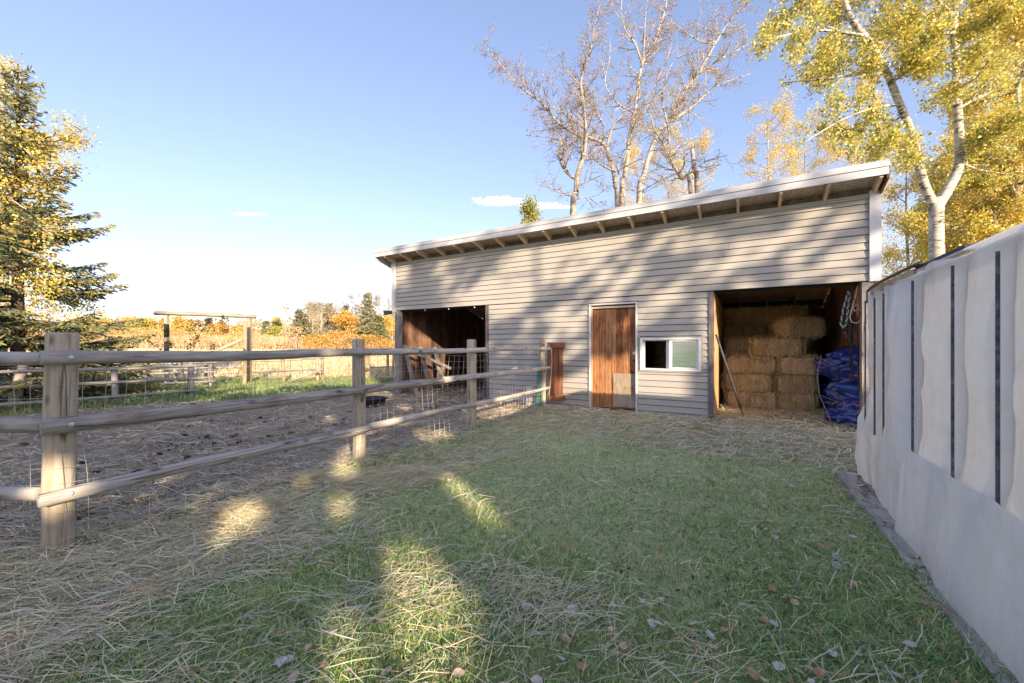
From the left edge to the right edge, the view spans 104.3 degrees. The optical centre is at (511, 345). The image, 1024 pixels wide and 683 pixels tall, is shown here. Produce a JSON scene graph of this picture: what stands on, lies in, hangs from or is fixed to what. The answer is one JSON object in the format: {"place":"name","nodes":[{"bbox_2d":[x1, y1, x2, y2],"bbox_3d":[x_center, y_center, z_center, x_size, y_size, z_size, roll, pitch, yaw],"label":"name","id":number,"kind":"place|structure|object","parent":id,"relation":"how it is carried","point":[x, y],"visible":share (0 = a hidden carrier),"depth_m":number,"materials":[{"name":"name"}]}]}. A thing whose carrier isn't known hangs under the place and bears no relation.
{"place":"outdoors","nodes":[
{"label":"outdoors","id":0,"kind":"place"},
{"bbox_2d":[8,347,394,379],"bbox_3d":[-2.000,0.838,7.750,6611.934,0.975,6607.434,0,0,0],"label":"field","id":1,"kind":"structure","parent":0,"point":[236,365],"depth_m":21.88,"materials":[{"name":"plant"}]},
{"bbox_2d":[127,316,149,333],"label":"aspen tree","id":2,"kind":"object","parent":1,"relation":"on","point":[135,318],"visible":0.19,"depth_m":83.96,"materials":[{"name":"yellow plant"}]},
{"bbox_2d":[134,316,163,331],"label":"aspen tree","id":3,"kind":"object","parent":1,"relation":"on","point":[150,321],"visible":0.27,"depth_m":86.40,"materials":[{"name":"yellow plant"}]},
{"bbox_2d":[30,314,309,336],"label":"wood","id":4,"kind":"object","parent":1,"relation":"on","point":[258,323],"visible":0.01,"depth_m":110.18,"materials":[{"name":"orange plant"}]},
{"bbox_2d":[28,324,312,349],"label":"willow thicket","id":5,"kind":"object","parent":1,"relation":"on","point":[179,339],"visible":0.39,"depth_m":66.73,"materials":[{"name":"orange plant"}]},
{"bbox_2d":[170,316,194,335],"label":"aspen tree","id":6,"kind":"object","parent":1,"relation":"on","point":[180,322],"visible":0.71,"depth_m":83.52,"materials":[{"name":"yellow plant"}]},
{"bbox_2d":[182,317,205,336],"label":"aspen tree","id":7,"kind":"object","parent":1,"relation":"on","point":[198,322],"visible":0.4,"depth_m":86.71,"materials":[{"name":"orange plant"}]},
{"bbox_2d":[207,321,231,336],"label":"aspen tree","id":8,"kind":"object","parent":1,"relation":"on","point":[223,328],"visible":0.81,"depth_m":89.67,"materials":[{"name":"orange plant"}]},
{"bbox_2d":[260,319,270,334],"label":"spruce tree","id":9,"kind":"object","parent":1,"relation":"on","point":[265,323],"visible":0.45,"depth_m":89.68,"materials":[{"name":"green plant"}]},
{"bbox_2d":[264,324,287,339],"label":"aspen tree","id":10,"kind":"object","parent":1,"relation":"on","point":[275,330],"visible":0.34,"depth_m":82.75,"materials":[{"name":"yellow plant"}]},
{"bbox_2d":[282,308,314,346],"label":"spruce tree","id":11,"kind":"object","parent":1,"relation":"on","point":[299,317],"visible":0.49,"depth_m":77.61,"materials":[{"name":"green plant"}]},
{"bbox_2d":[292,299,325,336],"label":"aspen tree","id":12,"kind":"object","parent":1,"relation":"on","point":[312,328],"visible":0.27,"depth_m":91.88,"materials":[{"name":"beige plant"}]},
{"bbox_2d":[300,293,341,336],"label":"aspen tree","id":13,"kind":"object","parent":1,"relation":"on","point":[317,305],"visible":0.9,"depth_m":75.54,"materials":[{"name":"beige plant"}]},
{"bbox_2d":[266,302,394,342],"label":"wood","id":14,"kind":"object","parent":1,"relation":"on","point":[285,308],"visible":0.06,"depth_m":104.05,"materials":[{"name":"orange plant"}]},
{"bbox_2d":[323,302,337,332],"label":"spruce tree","id":15,"kind":"object","parent":1,"relation":"on","point":[329,323],"visible":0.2,"depth_m":84.62,"materials":[{"name":"green plant"}]},
{"bbox_2d":[315,312,370,340],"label":"aspen tree","id":16,"kind":"object","parent":1,"relation":"on","point":[346,321],"visible":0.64,"depth_m":72.31,"materials":[{"name":"orange plant"}]},
{"bbox_2d":[300,334,394,348],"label":"shrub row","id":17,"kind":"object","parent":1,"relation":"on","point":[341,342],"visible":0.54,"depth_m":60.84,"materials":[{"name":"orange plant"}]},
{"bbox_2d":[334,291,360,319],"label":"aspen tree","id":18,"kind":"object","parent":1,"relation":"on","point":[352,301],"visible":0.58,"depth_m":98.10,"materials":[{"name":"grey plant"}]},
{"bbox_2d":[350,292,377,340],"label":"spruce tree","id":19,"kind":"object","parent":1,"relation":"on","point":[366,316],"visible":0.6,"depth_m":71.53,"materials":[{"name":"green plant"}]},
{"bbox_2d":[371,290,382,331],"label":"aspen tree","id":20,"kind":"object","parent":1,"relation":"on","point":[376,302],"visible":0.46,"depth_m":93.62,"materials":[{"name":"grey plant"}]},
{"bbox_2d":[365,355,394,376],"bbox_3d":[-4.838,0.904,18.327,0.177,1.341,4.274,0,0,37],"label":"pole fence","id":21,"kind":"object","parent":1,"relation":"on","point":[393,362],"visible":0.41,"depth_m":17.25,"materials":[{"name":"beige wood"}]},
{"bbox_2d":[368,315,392,346],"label":"spruce tree","id":22,"kind":"object","parent":1,"relation":"on","point":[379,324],"visible":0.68,"depth_m":65.63,"materials":[{"name":"green plant"}]},
{"bbox_2d":[377,312,394,342],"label":"aspen tree","id":23,"kind":"object","parent":1,"relation":"on","point":[390,325],"visible":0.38,"depth_m":69.42,"materials":[{"name":"yellow plant"}]},
{"bbox_2d":[0,375,483,415],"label":"pasture","id":24,"kind":"structure","parent":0,"point":[167,400],"depth_m":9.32,"materials":[{"name":"green plant"}]},
{"bbox_2d":[7,365,29,408],"bbox_3d":[-10.193,0.896,8.207,0.334,1.124,0.236,0,0,0],"label":"leaning stump","id":25,"kind":"object","parent":24,"relation":"on","point":[18,393],"visible":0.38,"depth_m":8.17,"materials":[{"name":"wood"}]},
{"bbox_2d":[0,44,104,384],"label":"aspen tree","id":26,"kind":"object","parent":24,"relation":"on","point":[68,138],"visible":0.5,"depth_m":8.84,"materials":[{"name":"yellow plant"}]},
{"bbox_2d":[0,63,161,402],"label":"spruce tree","id":27,"kind":"object","parent":24,"relation":"on","point":[10,247],"visible":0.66,"depth_m":8.87,"materials":[{"name":"green plant"}]},
{"bbox_2d":[0,362,198,405],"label":"pole fence","id":28,"kind":"object","parent":24,"relation":"on","point":[115,385],"visible":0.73,"depth_m":8.76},
{"bbox_2d":[0,362,215,389],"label":"pole fence","id":29,"kind":"object","parent":24,"relation":"on","point":[175,372],"visible":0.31,"depth_m":11.77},
{"bbox_2d":[151,315,228,393],"bbox_3d":[-8.050,0.168,9.983,1.485,2.089,0.931,0,0,-12],"label":"sapling","id":30,"kind":"object","parent":24,"relation":"on","point":[190,343],"visible":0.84,"depth_m":9.86,"materials":[{"name":"green plant"}]},
{"bbox_2d":[147,364,247,389],"bbox_3d":[-9.643,0.926,12.325,0.187,1.309,2.504,0,0,38],"label":"pole fence","id":31,"kind":"object","parent":24,"relation":"on","point":[205,368],"visible":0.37,"depth_m":12.40,"materials":[{"name":"beige wood"}]},
{"bbox_2d":[153,311,256,384],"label":"timber arch","id":32,"kind":"structure","parent":24,"relation":"on","point":[166,314],"depth_m":13.20,"materials":[{"name":"beige wood"}]},
{"bbox_2d":[183,321,385,385],"bbox_3d":[-6.773,0.366,14.407,8.234,2.360,0.834,0,0,-37],"label":"braced gatepost","id":33,"kind":"object","parent":24,"relation":"on","point":[244,339],"visible":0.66,"depth_m":12.96,"materials":[{"name":"wood"}]},
{"bbox_2d":[256,357,323,381],"bbox_3d":[-7.845,0.881,14.139,2.126,1.386,0.203,0,0,-27],"label":"pole fence","id":34,"kind":"object","parent":24,"relation":"on","point":[283,371],"visible":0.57,"depth_m":14.02,"materials":[{"name":"beige wood"}]},
{"bbox_2d":[0,382,548,560],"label":"paddock","id":35,"kind":"structure","parent":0,"point":[118,450],"depth_m":5.75,"materials":[{"name":"brown soil"}]},
{"bbox_2d":[0,396,514,539],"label":"earth clods","id":36,"kind":"object","parent":35,"relation":"on","point":[176,447],"visible":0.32,"depth_m":4.99,"materials":[{"name":"brown soil"}]},
{"bbox_2d":[0,388,549,559],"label":"trodden hay","id":37,"kind":"object","parent":35,"relation":"on","point":[6,528],"visible":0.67,"depth_m":3.88,"materials":[{"name":"plant"}]},
{"bbox_2d":[366,396,388,407],"bbox_3d":[-3.020,1.217,8.620,0.580,0.212,0.580,0,0,19],"label":"feed tub","id":38,"kind":"object","parent":35,"relation":"on","point":[373,401],"visible":0.59,"depth_m":8.43,"materials":[{"name":"black rubber"}]},
{"bbox_2d":[402,345,450,394],"bbox_3d":[-2.424,0.675,11.477,0.522,1.419,1.602,0,0,30],"label":"leaning slat panel","id":39,"kind":"object","parent":35,"relation":"on","point":[425,368],"visible":0.66,"depth_m":11.35,"materials":[{"name":"grey wood"}]},
{"bbox_2d":[516,195,542,224],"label":"aspen tree","id":40,"kind":"object","parent":35,"relation":"on","point":[526,210],"visible":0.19,"depth_m":15.47,"materials":[{"name":"green plant"}]},
{"bbox_2d":[473,22,645,206],"bbox_3d":[1.989,-5.355,15.289,6.983,13.752,2.711,0,0,0],"label":"bare tree","id":41,"kind":"object","parent":35,"relation":"on","point":[611,168],"visible":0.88,"depth_m":15.13,"materials":[{"name":"grey plant"}]},
{"bbox_2d":[523,0,619,214],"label":"bare tree","id":42,"kind":"object","parent":35,"relation":"on","point":[582,158],"visible":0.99,"depth_m":14.14,"materials":[{"name":"grey plant"}]},
{"bbox_2d":[594,0,683,205],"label":"bare tree","id":43,"kind":"object","parent":35,"relation":"on","point":[643,59],"visible":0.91,"depth_m":16.75,"materials":[{"name":"grey plant"}]},
{"bbox_2d":[618,140,674,204],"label":"aspen tree","id":44,"kind":"object","parent":35,"relation":"on","point":[635,150],"visible":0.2,"depth_m":23.76,"materials":[{"name":"yellow plant"}]},
{"bbox_2d":[0,399,1016,682],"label":"lawn","id":45,"kind":"structure","parent":0,"point":[771,495],"depth_m":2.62,"materials":[{"name":"plant"}]},
{"bbox_2d":[0,537,134,595],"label":"hay clump","id":46,"kind":"object","parent":45,"relation":"on","point":[40,562],"visible":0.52,"depth_m":2.27,"materials":[{"name":"plant"}]},
{"bbox_2d":[172,490,302,532],"bbox_3d":[-2.023,1.219,3.013,0.852,0.215,0.493,0,0,-23],"label":"hay clump","id":47,"kind":"object","parent":45,"relation":"on","point":[265,500],"visible":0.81,"depth_m":2.96,"materials":[{"name":"plant"}]},
{"bbox_2d":[0,332,550,558],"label":"rail fence","id":48,"kind":"object","parent":45,"relation":"on","point":[57,426],"visible":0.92,"depth_m":2.79,"materials":[{"name":"wood"}]},
{"bbox_2d":[535,365,545,407],"bbox_3d":[0.557,0.812,8.005,0.120,0.862,0.248,0,0,-41],"label":"baling twine","id":49,"kind":"object","parent":48,"relation":"attached to","point":[538,376],"visible":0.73,"depth_m":8.00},
{"bbox_2d":[274,655,286,666],"bbox_3d":[-0.928,1.267,1.597,0.047,0.010,0.052,-4,5,-22],"label":"fallen leaf","id":50,"kind":"object","parent":45,"relation":"on","point":[279,661],"visible":1,"depth_m":1.60,"materials":[{"name":"grey plant"}]},
{"bbox_2d":[280,468,346,494],"bbox_3d":[-1.838,1.243,3.731,0.638,0.202,0.397,0,0,-36],"label":"hay clump","id":51,"kind":"object","parent":45,"relation":"on","point":[303,479],"visible":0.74,"depth_m":3.67,"materials":[{"name":"plant"}]},
{"bbox_2d":[318,462,456,496],"bbox_3d":[-1.143,1.227,3.799,1.222,0.219,0.902,0,0,0],"label":"hay clump","id":52,"kind":"object","parent":45,"relation":"on","point":[400,470],"visible":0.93,"depth_m":3.71,"materials":[{"name":"plant"}]},
{"bbox_2d":[453,667,464,676],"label":"fallen leaf","id":53,"kind":"object","parent":45,"relation":"on","point":[458,672],"visible":1,"depth_m":1.52,"materials":[{"name":"beige plant"}]},
{"bbox_2d":[24,440,956,682],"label":"clover","id":54,"kind":"object","parent":45,"relation":"on","point":[600,670],"visible":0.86,"depth_m":1.80,"materials":[{"name":"green plant"}]},
{"bbox_2d":[0,402,1010,682],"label":"loose hay","id":55,"kind":"object","parent":45,"relation":"on","point":[792,424],"visible":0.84,"depth_m":2.26,"materials":[{"name":"plant"}]},
{"bbox_2d":[812,345,859,426],"bbox_3d":[5.801,0.638,7.215,0.526,1.323,1.800,0,0,30],"label":"tarpaulin","id":56,"kind":"object","parent":55,"relation":"on","point":[841,387],"visible":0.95,"depth_m":6.65,"materials":[{"name":"blue plastic"}]},
{"bbox_2d":[817,356,839,422],"bbox_3d":[5.395,0.726,6.779,0.143,1.115,0.500,0,0,10],"label":"stick","id":57,"kind":"object","parent":56,"relation":"on","point":[818,386],"visible":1,"depth_m":6.95,"materials":[{"name":"brown wood"}]},
{"bbox_2d":[530,674,542,682],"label":"fallen leaf","id":58,"kind":"object","parent":45,"relation":"on","point":[537,678],"visible":1,"depth_m":1.50,"materials":[{"name":"grey plant"}]},
{"bbox_2d":[533,403,571,413],"bbox_3d":[0.810,1.221,7.842,0.884,0.282,0.573,0,0,0],"label":"hay clump","id":59,"kind":"object","parent":45,"relation":"on","point":[550,409],"visible":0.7,"depth_m":7.79,"materials":[{"name":"plant"}]},
{"bbox_2d":[374,159,889,420],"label":"barn","id":60,"kind":"structure","parent":45,"relation":"on","point":[609,296],"depth_m":7.82,"materials":[{"name":"wood"}]},
{"bbox_2d":[547,342,565,401],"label":"gate","id":61,"kind":"structure","parent":60,"relation":"attached to","point":[555,360],"depth_m":8.33,"materials":[{"name":"brown wood"}]},
{"bbox_2d":[593,308,637,408],"bbox_3d":[2.090,0.244,7.975,0.938,1.993,0.121,0,0,37],"label":"door","id":62,"kind":"structure","parent":60,"relation":"in","point":[614,330],"depth_m":7.98,"materials":[{"name":"brown wood"}]},
{"bbox_2d":[639,336,702,372],"bbox_3d":[2.946,0.156,7.422,1.120,0.664,0.140,0,0,30],"label":"window","id":63,"kind":"structure","parent":60,"relation":"in","point":[684,354],"depth_m":7.31,"materials":[{"name":"white plastic"}]},
{"bbox_2d":[840,290,850,328],"bbox_3d":[5.310,-0.578,6.343,0.077,0.616,0.148,0,0,-40],"label":"hanging rope","id":64,"kind":"object","parent":60,"relation":"hanging from","point":[847,310],"visible":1,"depth_m":6.32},
{"bbox_2d":[849,287,859,323],"bbox_3d":[5.294,-0.622,6.142,0.143,0.559,0.033,0,0,43],"label":"hanging rope","id":65,"kind":"object","parent":60,"relation":"hanging from","point":[853,309],"visible":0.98,"depth_m":6.14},
{"bbox_2d":[844,317,859,392],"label":"halter straps","id":66,"kind":"object","parent":65,"relation":"hanging from","point":[851,331],"visible":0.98,"depth_m":6.20,"materials":[{"name":"leather"}]},
{"bbox_2d":[853,285,859,316],"bbox_3d":[5.316,-0.697,6.141,0.094,0.489,0.076,0,0,40],"label":"twine bundle","id":67,"kind":"object","parent":60,"relation":"hanging from","point":[857,301],"visible":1,"depth_m":6.13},
{"bbox_2d":[623,36,754,197],"bbox_3d":[5.838,-4.750,13.615,3.522,12.513,2.866,0,0,-23],"label":"bare tree","id":68,"kind":"object","parent":45,"relation":"on","point":[667,156],"visible":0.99,"depth_m":13.76,"materials":[{"name":"grey plant"}]},
{"bbox_2d":[659,123,718,196],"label":"aspen tree","id":69,"kind":"object","parent":45,"relation":"on","point":[706,141],"visible":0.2,"depth_m":22.00,"materials":[{"name":"yellow plant"}]},
{"bbox_2d":[690,146,698,192],"bbox_3d":[6.533,-2.854,14.200,0.337,8.542,0.200,0,0,0],"label":"dead snag","id":70,"kind":"object","parent":45,"relation":"on","point":[696,184],"visible":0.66,"depth_m":14.14,"materials":[{"name":"beige wood"}]},
{"bbox_2d":[715,334,742,417],"bbox_3d":[3.922,0.601,7.124,0.781,1.616,0.124,0,0,-30],"label":"pitchfork","id":71,"kind":"object","parent":45,"relation":"on","point":[728,371],"visible":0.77,"depth_m":7.12,"materials":[{"name":"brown wood"}]},
{"bbox_2d":[715,411,779,422],"bbox_3d":[4.019,1.284,7.336,1.943,0.237,0.594,0,0,32],"label":"hay clump","id":72,"kind":"object","parent":45,"relation":"on","point":[744,416],"visible":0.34,"depth_m":7.22,"materials":[{"name":"plant"}]},
{"bbox_2d":[723,389,779,410],"bbox_3d":[5.076,1.136,8.431,1.133,0.549,0.634,0,0,29],"label":"hay bale","id":73,"kind":"object","parent":45,"relation":"on","point":[755,399],"visible":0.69,"depth_m":8.23,"materials":[{"name":"plant"}]},
{"bbox_2d":[720,369,776,393],"bbox_3d":[5.038,0.764,8.484,1.121,0.544,0.622,0,0,32],"label":"hay bale","id":74,"kind":"object","parent":73,"relation":"on","point":[755,382],"visible":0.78,"depth_m":8.28,"materials":[{"name":"plant"}]},
{"bbox_2d":[723,351,780,375],"bbox_3d":[5.088,0.392,8.470,1.133,0.549,0.634,0,0,29],"label":"hay bale","id":75,"kind":"object","parent":74,"relation":"on","point":[742,363],"visible":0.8,"depth_m":8.28,"materials":[{"name":"plant"}]},
{"bbox_2d":[723,335,752,355],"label":"hay bale","id":76,"kind":"object","parent":75,"relation":"on","point":[735,345],"visible":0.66,"depth_m":8.87,"materials":[{"name":"plant"}]},
{"bbox_2d":[747,335,809,359],"bbox_3d":[5.486,0.020,8.258,1.121,0.544,0.622,0,0,29],"label":"hay bale","id":77,"kind":"object","parent":75,"relation":"on","point":[770,346],"visible":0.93,"depth_m":8.08,"materials":[{"name":"plant"}]},
{"bbox_2d":[770,315,826,339],"bbox_3d":[5.820,-0.351,8.074,0.935,0.565,0.622,0,0,6],"label":"hay bale","id":78,"kind":"object","parent":77,"relation":"on","point":[810,327],"visible":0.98,"depth_m":7.87,"materials":[{"name":"plant"}]},
{"bbox_2d":[748,667,760,679],"bbox_3d":[0.929,1.260,1.532,0.042,0.007,0.046,-6,22,-19],"label":"fallen leaf","id":79,"kind":"object","parent":45,"relation":"on","point":[756,673],"visible":0.95,"depth_m":1.53,"materials":[{"name":"brown plant"}]},
{"bbox_2d":[718,84,814,188],"bbox_3d":[12.892,-5.671,20.424,4.136,14.255,6.622,0,0,-23],"label":"aspen tree","id":80,"kind":"object","parent":45,"relation":"on","point":[777,149],"visible":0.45,"depth_m":19.79,"materials":[{"name":"yellow plant"}]},
{"bbox_2d":[772,661,785,669],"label":"fallen leaf","id":81,"kind":"object","parent":45,"relation":"on","point":[777,665],"visible":1,"depth_m":1.58,"materials":[{"name":"grey plant"}]},
{"bbox_2d":[776,391,820,412],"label":"hay bale","id":82,"kind":"object","parent":45,"relation":"on","point":[799,402],"visible":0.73,"depth_m":7.84,"materials":[{"name":"plant"}]},
{"bbox_2d":[774,370,818,395],"bbox_3d":[5.753,0.759,8.086,0.851,0.556,0.637,0,0,27],"label":"hay bale","id":83,"kind":"object","parent":82,"relation":"on","point":[791,383],"visible":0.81,"depth_m":7.89,"materials":[{"name":"plant"}]},
{"bbox_2d":[775,352,819,377],"bbox_3d":[5.767,0.387,8.037,0.850,0.556,0.637,0,0,33],"label":"hay bale","id":84,"kind":"object","parent":83,"relation":"on","point":[799,365],"visible":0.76,"depth_m":7.86,"materials":[{"name":"plant"}]},
{"bbox_2d":[771,103,841,175],"bbox_3d":[17.107,-6.090,23.018,4.314,14.971,5.200,0,0,-26],"label":"aspen tree","id":85,"kind":"object","parent":45,"relation":"on","point":[817,162],"visible":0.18,"depth_m":22.52,"materials":[{"name":"yellow plant"}]},
{"bbox_2d":[812,667,825,676],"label":"fallen leaf","id":86,"kind":"object","parent":45,"relation":"on","point":[819,672],"visible":0.95,"depth_m":1.54,"materials":[{"name":"brown plant"}]},
{"bbox_2d":[795,426,853,441],"bbox_3d":[4.534,1.289,5.753,0.859,0.203,0.669,0,0,0],"label":"hay clump","id":87,"kind":"object","parent":45,"relation":"on","point":[828,434],"visible":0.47,"depth_m":5.74,"materials":[{"name":"plant"}]},
{"bbox_2d":[816,65,903,277],"bbox_3d":[17.803,-6.608,20.840,5.235,16.032,6.708,0,0,0],"label":"aspen tree","id":88,"kind":"object","parent":45,"relation":"on","point":[825,147],"visible":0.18,"depth_m":20.75,"materials":[{"name":"yellow plant"}]},
{"bbox_2d":[732,0,1023,259],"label":"aspen tree","id":89,"kind":"object","parent":45,"relation":"on","point":[918,50],"visible":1,"depth_m":8.22,"materials":[{"name":"yellow plant"}]},
{"bbox_2d":[882,141,935,279],"bbox_3d":[16.703,-3.674,16.994,2.942,10.257,4.435,0,0,0],"label":"aspen tree","id":90,"kind":"object","parent":45,"relation":"on","point":[907,256],"visible":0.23,"depth_m":16.88,"materials":[{"name":"yellow plant"}]},
{"bbox_2d":[835,470,1018,682],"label":"plank edging","id":91,"kind":"object","parent":45,"relation":"on","point":[874,508],"visible":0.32,"depth_m":2.49,"materials":[{"name":"grey wood"}]},
{"bbox_2d":[855,222,1023,682],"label":"plastic greenhouse","id":92,"kind":"object","parent":45,"relation":"on","point":[939,454],"visible":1,"depth_m":2.12,"materials":[{"name":"white plastic"}]},
{"bbox_2d":[882,162,1002,282],"bbox_3d":[14.215,-2.549,12.906,3.694,8.133,4.547,0,0,0],"label":"aspen tree","id":93,"kind":"object","parent":45,"relation":"on","point":[975,184],"visible":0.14,"depth_m":13.22,"materials":[{"name":"yellow plant"}]},
{"bbox_2d":[889,9,1023,261],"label":"aspen tree","id":94,"kind":"object","parent":45,"relation":"on","point":[941,160],"visible":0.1,"depth_m":15.01,"materials":[{"name":"yellow plant"}]},
{"bbox_2d":[896,0,1023,261],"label":"aspen tree","id":95,"kind":"object","parent":45,"relation":"on","point":[1015,28],"visible":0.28,"depth_m":11.52,"materials":[{"name":"yellow plant"}]},
{"bbox_2d":[945,107,1023,249],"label":"aspen tree","id":96,"kind":"object","parent":45,"relation":"on","point":[1009,206],"visible":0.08,"depth_m":11.60,"materials":[{"name":"yellow plant"}]},
{"bbox_2d":[0,0,1023,333],"label":"sky","id":97,"kind":"structure","parent":0,"point":[255,157],"materials":[{"name":"blue"}]},
{"bbox_2d":[621,0,762,203],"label":"bare tree","id":98,"kind":"object","parent":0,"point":[679,101],"visible":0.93,"depth_m":16.09,"materials":[{"name":"grey plant"}]},
{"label":"hay bale","id":99,"kind":"object","parent":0,"visible":0},
{"bbox_2d":[802,338,816,354],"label":"hay bale","id":100,"kind":"object","parent":99,"relation":"on","point":[810,348],"visible":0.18,"depth_m":9.03,"materials":[{"name":"plant"}]},
{"bbox_2d":[764,323,804,339],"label":"hay bale","id":101,"kind":"object","parent":100,"relation":"on","point":[769,330],"visible":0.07,"depth_m":9.40,"materials":[{"name":"plant"}]},
{"bbox_2d":[758,304,809,324],"bbox_3d":[6.429,-0.724,9.459,1.133,0.549,0.634,0,0,29],"label":"hay bale","id":102,"kind":"object","parent":101,"relation":"on","point":[771,314],"visible":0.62,"depth_m":9.29,"materials":[{"name":"plant"}]},
{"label":"hay bale","id":103,"kind":"object","parent":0,"visible":0},
{"bbox_2d":[723,321,767,338],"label":"hay bale","id":104,"kind":"object","parent":103,"relation":"on","point":[752,330],"visible":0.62,"depth_m":9.65,"materials":[{"name":"plant"}]},
{"bbox_2d":[723,305,766,325],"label":"hay bale","id":105,"kind":"object","parent":104,"relation":"on","point":[746,315],"visible":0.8,"depth_m":9.67,"materials":[{"name":"plant"}]},
{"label":"hay bale","id":106,"kind":"object","parent":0,"visible":0},
{"bbox_2d":[650,353,665,367],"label":"hay bale","id":107,"kind":"object","parent":106,"relation":"on","point":[660,360],"visible":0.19,"depth_m":8.77,"materials":[{"name":"plant"}]},
{"bbox_2d":[652,341,665,356],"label":"hay bale","id":108,"kind":"object","parent":107,"relation":"on","point":[659,347],"visible":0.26,"depth_m":8.78,"materials":[{"name":"plant"}]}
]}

